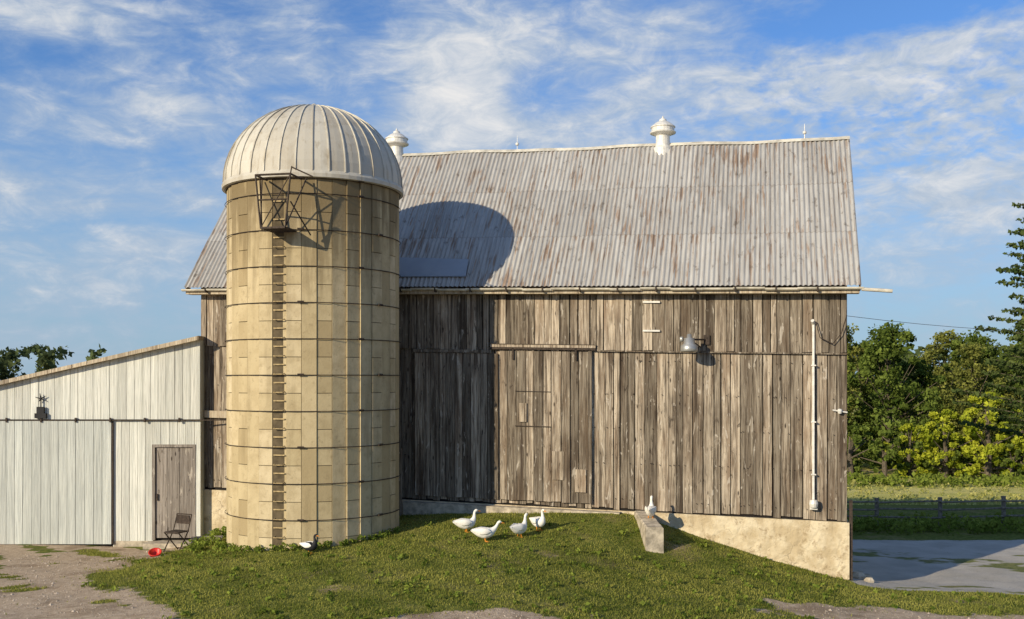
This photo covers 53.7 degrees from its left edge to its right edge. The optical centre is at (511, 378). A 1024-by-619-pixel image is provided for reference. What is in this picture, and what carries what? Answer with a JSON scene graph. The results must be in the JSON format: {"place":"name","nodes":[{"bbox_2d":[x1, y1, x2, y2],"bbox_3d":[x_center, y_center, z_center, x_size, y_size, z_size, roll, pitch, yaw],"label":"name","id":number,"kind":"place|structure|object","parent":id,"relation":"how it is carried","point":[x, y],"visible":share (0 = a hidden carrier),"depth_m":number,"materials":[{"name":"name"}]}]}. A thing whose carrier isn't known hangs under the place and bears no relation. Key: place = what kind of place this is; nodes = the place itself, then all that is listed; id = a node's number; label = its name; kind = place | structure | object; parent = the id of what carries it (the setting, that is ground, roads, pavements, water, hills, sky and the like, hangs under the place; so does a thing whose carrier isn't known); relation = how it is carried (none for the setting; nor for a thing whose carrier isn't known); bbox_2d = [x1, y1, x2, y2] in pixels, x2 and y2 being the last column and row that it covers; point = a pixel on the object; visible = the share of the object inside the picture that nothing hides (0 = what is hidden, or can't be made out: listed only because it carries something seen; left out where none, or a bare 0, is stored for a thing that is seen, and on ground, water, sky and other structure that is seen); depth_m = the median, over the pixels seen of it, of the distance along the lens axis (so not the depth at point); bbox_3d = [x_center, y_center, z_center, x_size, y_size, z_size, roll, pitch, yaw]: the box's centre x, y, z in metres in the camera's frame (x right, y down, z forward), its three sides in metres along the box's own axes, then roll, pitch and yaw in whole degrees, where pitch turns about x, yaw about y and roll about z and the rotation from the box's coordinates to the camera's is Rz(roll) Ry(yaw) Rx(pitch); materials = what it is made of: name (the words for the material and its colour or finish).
{"place":"outdoors","nodes":[
{"label":"outdoors","id":0,"kind":"place"},
{"bbox_2d":[0,380,1023,618],"bbox_3d":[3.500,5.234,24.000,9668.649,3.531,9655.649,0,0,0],"label":"ground","id":1,"kind":"structure","parent":0,"point":[964,561],"depth_m":22.96,"materials":[{"name":"green plant"}]},
{"bbox_2d":[0,336,225,549],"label":"white shed","id":2,"kind":"structure","parent":1,"relation":"on","point":[107,450],"depth_m":28.92,"materials":[{"name":"wood"}]},
{"bbox_2d":[0,421,111,543],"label":"sliding door","id":3,"kind":"structure","parent":2,"relation":"in","point":[56,476],"depth_m":28.89,"materials":[{"name":"white metal"}]},
{"bbox_2d":[156,447,192,537],"bbox_3d":[-9.673,3.265,29.013,1.070,2.587,0.044,0,0,0],"label":"side door","id":4,"kind":"structure","parent":2,"relation":"in","point":[174,465],"depth_m":28.99,"materials":[{"name":"brown wood"}]},
{"bbox_2d":[148,548,161,556],"bbox_3d":[-8.941,4.388,25.366,0.330,0.140,0.325,6,29,0],"label":"red bucket","id":5,"kind":"object","parent":1,"relation":"on","point":[153,552],"visible":0.89,"depth_m":25.42,"materials":[{"name":"plastic"}]},
{"bbox_2d":[163,513,191,551],"bbox_3d":[-8.716,4.027,26.410,0.524,0.967,0.547,0,0,25],"label":"folding chair","id":6,"kind":"object","parent":1,"relation":"on","point":[184,518],"visible":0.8,"depth_m":26.48,"materials":[{"name":"metal"}]},
{"bbox_2d":[179,526,226,552],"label":"corner weeds","id":7,"kind":"object","parent":1,"relation":"on","point":[198,544],"visible":0.68,"depth_m":25.95,"materials":[{"name":"green plant"}]},
{"bbox_2d":[191,536,222,542],"bbox_3d":[-8.098,4.303,26.829,0.800,0.170,0.660,0,0,-11],"label":"wooden pallet","id":8,"kind":"object","parent":1,"relation":"on","point":[192,537],"visible":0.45,"depth_m":26.89,"materials":[{"name":"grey wood"}]},
{"bbox_2d":[214,526,400,552],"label":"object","id":9,"kind":"object","parent":1,"relation":"on","point":[256,549],"visible":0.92,"depth_m":23.70,"materials":[{"name":"green plant"}]},
{"bbox_2d":[299,534,318,553],"bbox_3d":[-4.580,3.730,22.909,0.486,0.453,0.246,0,0,41],"label":"black and white duck","id":10,"kind":"object","parent":1,"relation":"on","point":[308,546],"visible":1,"depth_m":22.82},
{"bbox_2d":[221,103,403,550],"bbox_3d":[-5.004,-0.843,25.256,4.509,12.221,5.197,0,0,0],"label":"concrete stave silo","id":11,"kind":"object","parent":1,"relation":"on","point":[314,192],"visible":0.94,"depth_m":23.74,"materials":[{"name":"concrete"}]},
{"bbox_2d":[453,509,480,532],"bbox_3d":[-1.099,3.454,24.608,0.677,0.557,0.308,0,0,1],"label":"white goose","id":12,"kind":"object","parent":1,"relation":"on","point":[464,523],"visible":1,"depth_m":24.51},
{"bbox_2d":[471,520,502,541],"bbox_3d":[-0.571,3.569,23.713,0.807,0.487,0.292,0,0,-10],"label":"white goose","id":13,"kind":"object","parent":1,"relation":"on","point":[484,533],"visible":1,"depth_m":23.61},
{"bbox_2d":[0,342,1021,407],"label":"distant tree line","id":14,"kind":"object","parent":1,"relation":"on","point":[45,360],"visible":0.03,"depth_m":247.29,"materials":[{"name":"green plant"}]},
{"bbox_2d":[0,549,1023,618],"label":"pebbles","id":15,"kind":"object","parent":1,"relation":"on","point":[36,577],"visible":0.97,"depth_m":20.77,"materials":[{"name":"grey gravel"}]},
{"bbox_2d":[510,513,528,537],"bbox_3d":[0.186,3.500,24.124,0.304,0.557,0.677,0,0,19],"label":"white goose","id":16,"kind":"object","parent":1,"relation":"on","point":[518,528],"visible":1,"depth_m":24.00},
{"bbox_2d":[181,116,892,580],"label":"wooden barn","id":17,"kind":"structure","parent":1,"relation":"on","point":[629,328],"depth_m":26.68,"materials":[{"name":"brown wood"}]},
{"bbox_2d":[415,351,587,503],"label":"wagon doors","id":18,"kind":"structure","parent":17,"relation":"in","point":[521,447],"depth_m":27.05,"materials":[{"name":"brown wood"}]},
{"bbox_2d":[850,316,1013,330],"bbox_3d":[17.860,1.750,30.327,22.010,8.500,0.835,0,0,-27],"label":"power line","id":19,"kind":"object","parent":17,"relation":"attached to","point":[927,324],"visible":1,"depth_m":26.30,"materials":[{"name":"black rubber"}]},
{"bbox_2d":[529,509,545,530],"bbox_3d":[0.643,3.425,24.709,0.293,0.538,0.577,0,0,-19],"label":"white goose","id":20,"kind":"object","parent":1,"relation":"on","point":[538,521],"visible":1,"depth_m":24.56},
{"bbox_2d":[634,511,663,552],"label":"concrete wing wall","id":21,"kind":"structure","parent":1,"relation":"on","point":[651,529],"depth_m":24.26,"materials":[{"name":"beige concrete"}]},
{"bbox_2d":[645,496,656,517],"bbox_3d":[3.459,3.213,25.194,0.308,0.567,0.607,0,0,-6],"label":"white goose","id":22,"kind":"object","parent":21,"relation":"on","point":[650,509],"visible":1,"depth_m":25.09},
{"bbox_2d":[847,323,877,459],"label":"deciduous tree","id":23,"kind":"object","parent":1,"relation":"on","point":[855,348],"visible":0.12,"depth_m":79.29,"materials":[{"name":"green plant"}]},
{"bbox_2d":[853,571,874,582],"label":"field stones","id":24,"kind":"object","parent":1,"relation":"on","point":[863,576],"visible":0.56,"depth_m":25.45,"materials":[{"name":"stone"}]},
{"bbox_2d":[847,425,897,475],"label":"green shrub","id":25,"kind":"object","parent":1,"relation":"on","point":[856,438],"visible":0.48,"depth_m":72.86,"materials":[{"name":"green plant"}]},
{"bbox_2d":[847,340,900,456],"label":"deciduous tree","id":26,"kind":"object","parent":1,"relation":"on","point":[896,406],"visible":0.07,"depth_m":89.45,"materials":[{"name":"green plant"}]},
{"bbox_2d":[847,429,914,476],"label":"green shrub","id":27,"kind":"object","parent":1,"relation":"on","point":[883,459],"visible":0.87,"depth_m":71.60,"materials":[{"name":"green plant"}]},
{"bbox_2d":[855,419,935,470],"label":"green shrub","id":28,"kind":"object","parent":1,"relation":"on","point":[895,434],"visible":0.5,"depth_m":73.28,"materials":[{"name":"green plant"}]},
{"bbox_2d":[847,320,946,469],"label":"deciduous tree","id":29,"kind":"object","parent":1,"relation":"on","point":[887,346],"visible":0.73,"depth_m":76.84,"materials":[{"name":"green plant"}]},
{"bbox_2d":[879,423,931,477],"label":"yellow green shrub","id":30,"kind":"object","parent":1,"relation":"on","point":[909,456],"visible":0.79,"depth_m":71.73,"materials":[{"name":"green plant"}]},
{"bbox_2d":[870,358,955,465],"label":"deciduous tree","id":31,"kind":"object","parent":1,"relation":"on","point":[925,375],"visible":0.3,"depth_m":81.19,"materials":[{"name":"green plant"}]},
{"bbox_2d":[847,510,1023,535],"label":"fence line weeds","id":32,"kind":"object","parent":1,"relation":"on","point":[977,524],"visible":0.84,"depth_m":37.05,"materials":[{"name":"green plant"}]},
{"bbox_2d":[847,471,1023,487],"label":"field edge weeds","id":33,"kind":"object","parent":1,"relation":"on","point":[924,479],"visible":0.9,"depth_m":66.42,"materials":[{"name":"green plant"}]},
{"bbox_2d":[847,479,1023,504],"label":"field grass tufts","id":34,"kind":"object","parent":1,"relation":"on","point":[942,486],"visible":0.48,"depth_m":59.00,"materials":[{"name":"green plant"}]},
{"bbox_2d":[847,496,1023,525],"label":"rail fence","id":35,"kind":"object","parent":1,"relation":"on","point":[1003,501],"visible":0.53,"depth_m":38.18,"materials":[{"name":"brown wood"}]},
{"bbox_2d":[915,432,978,474],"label":"green shrub","id":36,"kind":"object","parent":1,"relation":"on","point":[957,452],"visible":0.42,"depth_m":73.00,"materials":[{"name":"green plant"}]},
{"bbox_2d":[916,329,984,450],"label":"deciduous tree","id":37,"kind":"object","parent":1,"relation":"on","point":[935,348],"visible":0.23,"depth_m":90.61,"materials":[{"name":"green plant"}]},
{"bbox_2d":[921,408,992,476],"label":"yellow green shrub","id":38,"kind":"object","parent":1,"relation":"on","point":[947,464],"visible":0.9,"depth_m":71.57,"materials":[{"name":"green plant"}]},
{"bbox_2d":[927,342,1009,467],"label":"deciduous tree","id":39,"kind":"object","parent":1,"relation":"on","point":[974,358],"visible":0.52,"depth_m":76.56,"materials":[{"name":"green plant"}]},
{"bbox_2d":[926,330,1013,454],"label":"deciduous tree","id":40,"kind":"object","parent":1,"relation":"on","point":[973,339],"visible":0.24,"depth_m":81.49,"materials":[{"name":"green plant"}]},
{"bbox_2d":[951,202,1023,437],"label":"conifer tree","id":41,"kind":"object","parent":1,"relation":"on","point":[1018,366],"visible":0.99,"depth_m":46.95,"materials":[{"name":"green plant"}]},
{"bbox_2d":[954,391,1023,478],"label":"yellow green shrub","id":42,"kind":"object","parent":1,"relation":"on","point":[987,459],"visible":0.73,"depth_m":70.40,"materials":[{"name":"green plant"}]},
{"bbox_2d":[983,331,1023,466],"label":"deciduous tree","id":43,"kind":"object","parent":1,"relation":"on","point":[1017,385],"visible":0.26,"depth_m":76.83,"materials":[{"name":"green plant"}]},
{"bbox_2d":[993,443,1023,475],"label":"green shrub","id":44,"kind":"object","parent":1,"relation":"on","point":[1005,460],"visible":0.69,"depth_m":69.91,"materials":[{"name":"green plant"}]},
{"bbox_2d":[993,409,1023,475],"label":"yellow green shrub","id":45,"kind":"object","parent":1,"relation":"on","point":[1012,450],"visible":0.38,"depth_m":71.75,"materials":[{"name":"green plant"}]},
{"bbox_2d":[996,322,1023,414],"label":"deciduous tree","id":46,"kind":"object","parent":1,"relation":"on","point":[1000,352],"visible":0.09,"depth_m":91.23,"materials":[{"name":"green plant"}]},
{"bbox_2d":[1001,316,1023,429],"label":"deciduous tree","id":47,"kind":"object","parent":1,"relation":"on","point":[1010,385],"visible":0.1,"depth_m":78.84,"materials":[{"name":"green plant"}]},
{"bbox_2d":[0,511,1023,618],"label":"grass","id":48,"kind":"structure","parent":0,"point":[430,575],"depth_m":21.57,"materials":[{"name":"green plant"}]},
{"bbox_2d":[0,0,1023,376],"label":"sky","id":49,"kind":"structure","parent":0,"point":[121,120],"materials":[{"name":"blue"}]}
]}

